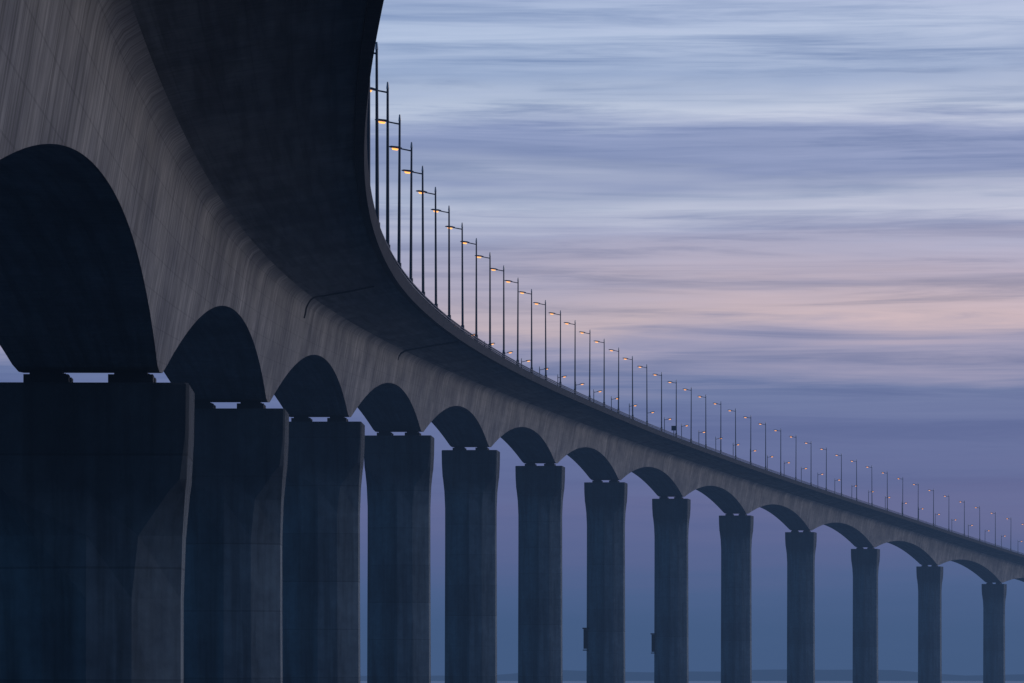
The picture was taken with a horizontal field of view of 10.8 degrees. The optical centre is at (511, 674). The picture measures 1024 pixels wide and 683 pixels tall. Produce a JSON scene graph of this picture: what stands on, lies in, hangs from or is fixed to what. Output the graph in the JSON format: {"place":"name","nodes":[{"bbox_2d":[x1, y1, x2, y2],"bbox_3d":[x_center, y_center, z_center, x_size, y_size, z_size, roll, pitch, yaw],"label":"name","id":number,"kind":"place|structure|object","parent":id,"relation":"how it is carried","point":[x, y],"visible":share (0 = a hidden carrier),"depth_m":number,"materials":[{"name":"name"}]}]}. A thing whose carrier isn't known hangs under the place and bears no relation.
{"place":"outdoors","nodes":[
{"label":"outdoors","id":0,"kind":"place"},
{"bbox_2d":[0,0,1023,675],"label":"sky","id":1,"kind":"structure","parent":0,"point":[806,217],"materials":[{"name":"blue"}]},
{"bbox_2d":[360,669,1023,680],"bbox_3d":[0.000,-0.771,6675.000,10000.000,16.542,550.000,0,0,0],"label":"distant shore hills","id":2,"kind":"structure","parent":0,"point":[820,675],"depth_m":6425.15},
{"bbox_2d":[360,681,1023,682],"bbox_3d":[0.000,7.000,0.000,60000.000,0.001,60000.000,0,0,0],"label":"sea","id":3,"kind":"structure","parent":0,"point":[758,681],"depth_m":5428.26,"materials":[{"name":"blue liquid"}]},
{"bbox_2d":[0,0,1023,682],"bbox_3d":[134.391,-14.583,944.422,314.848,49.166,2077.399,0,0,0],"label":"concrete viaduct bridge","id":4,"kind":"structure","parent":3,"relation":"in","point":[186,204],"depth_m":254.63,"materials":[{"name":"concrete"}]},
{"bbox_2d":[367,86,369,177],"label":"street lamp","id":5,"kind":"object","parent":4,"relation":"on","point":[368,134],"visible":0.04,"depth_m":225.00,"materials":[{"name":"metal"}]},
{"bbox_2d":[374,42,379,224],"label":"street lamp","id":6,"kind":"object","parent":4,"relation":"on","point":[376,142],"visible":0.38,"depth_m":252.49,"materials":[{"name":"metal"}]},
{"bbox_2d":[370,82,389,247],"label":"street lamp","id":7,"kind":"object","parent":4,"relation":"on","point":[387,161],"visible":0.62,"depth_m":279.93,"materials":[{"name":"metal"}]},
{"bbox_2d":[378,114,400,265],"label":"street lamp","id":8,"kind":"object","parent":4,"relation":"on","point":[399,198],"visible":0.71,"depth_m":307.36,"materials":[{"name":"metal"}]},
{"bbox_2d":[389,142,412,281],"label":"street lamp","id":9,"kind":"object","parent":4,"relation":"on","point":[410,260],"visible":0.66,"depth_m":334.82,"materials":[{"name":"metal"}]},
{"bbox_2d":[401,166,424,294],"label":"street lamp","id":10,"kind":"object","parent":4,"relation":"on","point":[423,287],"visible":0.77,"depth_m":362.27,"materials":[{"name":"metal"}]},
{"bbox_2d":[416,187,437,306],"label":"street lamp","id":11,"kind":"object","parent":4,"relation":"on","point":[420,192],"visible":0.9,"depth_m":389.74,"materials":[{"name":"metal"}]},
{"bbox_2d":[431,206,450,320],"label":"street lamp","id":12,"kind":"object","parent":4,"relation":"on","point":[448,212],"visible":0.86,"depth_m":417.15,"materials":[{"name":"metal"}]},
{"bbox_2d":[445,223,463,327],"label":"street lamp","id":13,"kind":"object","parent":4,"relation":"on","point":[462,302],"visible":0.87,"depth_m":444.66,"materials":[{"name":"metal"}]},
{"bbox_2d":[460,238,477,337],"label":"street lamp","id":14,"kind":"object","parent":4,"relation":"on","point":[466,242],"visible":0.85,"depth_m":472.11,"materials":[{"name":"metal"}]},
{"bbox_2d":[475,253,491,346],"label":"street lamp","id":15,"kind":"object","parent":4,"relation":"on","point":[489,257],"visible":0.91,"depth_m":499.57,"materials":[{"name":"metal"}]},
{"bbox_2d":[491,265,504,357],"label":"street lamp","id":16,"kind":"object","parent":4,"relation":"on","point":[503,352],"visible":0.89,"depth_m":526.98,"materials":[{"name":"metal"}]},
{"bbox_2d":[504,278,518,365],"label":"street lamp","id":17,"kind":"object","parent":4,"relation":"on","point":[517,282],"visible":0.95,"depth_m":554.49,"materials":[{"name":"metal"}]},
{"bbox_2d":[519,289,532,369],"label":"street lamp","id":18,"kind":"object","parent":4,"relation":"on","point":[522,292],"visible":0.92,"depth_m":581.87,"materials":[{"name":"metal"}]},
{"bbox_2d":[533,300,546,376],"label":"street lamp","id":19,"kind":"object","parent":4,"relation":"on","point":[545,339],"visible":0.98,"depth_m":609.36,"materials":[{"name":"metal"}]},
{"bbox_2d":[549,310,561,387],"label":"street lamp","id":20,"kind":"object","parent":4,"relation":"on","point":[560,382],"visible":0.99,"depth_m":636.81,"materials":[{"name":"metal"}]},
{"bbox_2d":[564,321,575,391],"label":"street lamp","id":21,"kind":"object","parent":4,"relation":"on","point":[574,357],"visible":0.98,"depth_m":664.26,"materials":[{"name":"metal"}]},
{"bbox_2d":[580,331,590,400],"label":"street lamp","id":22,"kind":"object","parent":4,"relation":"on","point":[589,363],"visible":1,"depth_m":691.69,"materials":[{"name":"metal"}]},
{"bbox_2d":[596,339,604,406],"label":"street lamp","id":23,"kind":"object","parent":4,"relation":"on","point":[604,374],"visible":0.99,"depth_m":719.16,"materials":[{"name":"metal"}]},
{"bbox_2d":[608,347,618,409],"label":"street lamp","id":24,"kind":"object","parent":4,"relation":"on","point":[618,374],"visible":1,"depth_m":746.62,"materials":[{"name":"metal"}]},
{"bbox_2d":[624,356,633,418],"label":"street lamp","id":25,"kind":"object","parent":4,"relation":"on","point":[632,385],"visible":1,"depth_m":774.07,"materials":[{"name":"metal"}]},
{"bbox_2d":[638,364,647,422],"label":"street lamp","id":26,"kind":"object","parent":4,"relation":"on","point":[646,394],"visible":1,"depth_m":801.55,"materials":[{"name":"metal"}]},
{"bbox_2d":[654,372,661,430],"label":"street lamp","id":27,"kind":"object","parent":4,"relation":"on","point":[661,398],"visible":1,"depth_m":829.00,"materials":[{"name":"metal"}]},
{"bbox_2d":[667,380,676,436],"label":"street lamp","id":28,"kind":"object","parent":4,"relation":"on","point":[676,405],"visible":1,"depth_m":856.43,"materials":[{"name":"metal"}]},
{"bbox_2d":[684,387,691,442],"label":"street lamp","id":29,"kind":"object","parent":4,"relation":"on","point":[691,413],"visible":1,"depth_m":883.95,"materials":[{"name":"metal"}]},
{"bbox_2d":[699,394,706,447],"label":"street lamp","id":30,"kind":"object","parent":4,"relation":"on","point":[705,420],"visible":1,"depth_m":911.36,"materials":[{"name":"metal"}]},
{"bbox_2d":[714,403,721,450],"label":"street lamp","id":31,"kind":"object","parent":4,"relation":"on","point":[720,429],"visible":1,"depth_m":938.85,"materials":[{"name":"metal"}]},
{"bbox_2d":[730,408,736,457],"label":"street lamp","id":32,"kind":"object","parent":4,"relation":"on","point":[735,432],"visible":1,"depth_m":966.25,"materials":[{"name":"metal"}]},
{"bbox_2d":[744,416,750,461],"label":"street lamp","id":33,"kind":"object","parent":4,"relation":"on","point":[750,439],"visible":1,"depth_m":993.74,"materials":[{"name":"metal"}]},
{"bbox_2d":[758,422,765,469],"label":"street lamp","id":34,"kind":"object","parent":4,"relation":"on","point":[765,443],"visible":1,"depth_m":1021.18,"materials":[{"name":"metal"}]},
{"bbox_2d":[775,429,780,474],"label":"street lamp","id":35,"kind":"object","parent":4,"relation":"on","point":[780,451],"visible":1,"depth_m":1048.66,"materials":[{"name":"metal"}]},
{"bbox_2d":[820,447,826,490],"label":"street lamp","id":36,"kind":"object","parent":4,"relation":"on","point":[826,466],"visible":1,"depth_m":1131.00,"materials":[{"name":"metal"}]},
{"bbox_2d":[835,453,841,495],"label":"street lamp","id":37,"kind":"object","parent":4,"relation":"on","point":[841,472],"visible":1,"depth_m":1158.42,"materials":[{"name":"metal"}]},
{"bbox_2d":[850,459,856,500],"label":"street lamp","id":38,"kind":"object","parent":4,"relation":"on","point":[856,477],"visible":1,"depth_m":1185.88,"materials":[{"name":"metal"}]},
{"bbox_2d":[881,472,887,508],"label":"street lamp","id":39,"kind":"object","parent":4,"relation":"on","point":[887,488],"visible":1,"depth_m":1240.83,"materials":[{"name":"metal"}]},
{"bbox_2d":[898,478,902,514],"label":"street lamp","id":40,"kind":"object","parent":4,"relation":"on","point":[902,499],"visible":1,"depth_m":1268.26,"materials":[{"name":"metal"}]},
{"bbox_2d":[929,489,933,525],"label":"street lamp","id":41,"kind":"object","parent":4,"relation":"on","point":[933,506],"visible":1,"depth_m":1323.15,"materials":[{"name":"metal"}]},
{"bbox_2d":[959,500,964,533],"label":"street lamp","id":42,"kind":"object","parent":4,"relation":"on","point":[964,515],"visible":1,"depth_m":1378.09,"materials":[{"name":"metal"}]},
{"bbox_2d":[976,506,979,540],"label":"street lamp","id":43,"kind":"object","parent":4,"relation":"on","point":[979,522],"visible":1,"depth_m":1405.55,"materials":[{"name":"metal"}]},
{"bbox_2d":[991,512,995,545],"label":"street lamp","id":44,"kind":"object","parent":4,"relation":"on","point":[995,527],"visible":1,"depth_m":1432.99,"materials":[{"name":"metal"}]}
]}

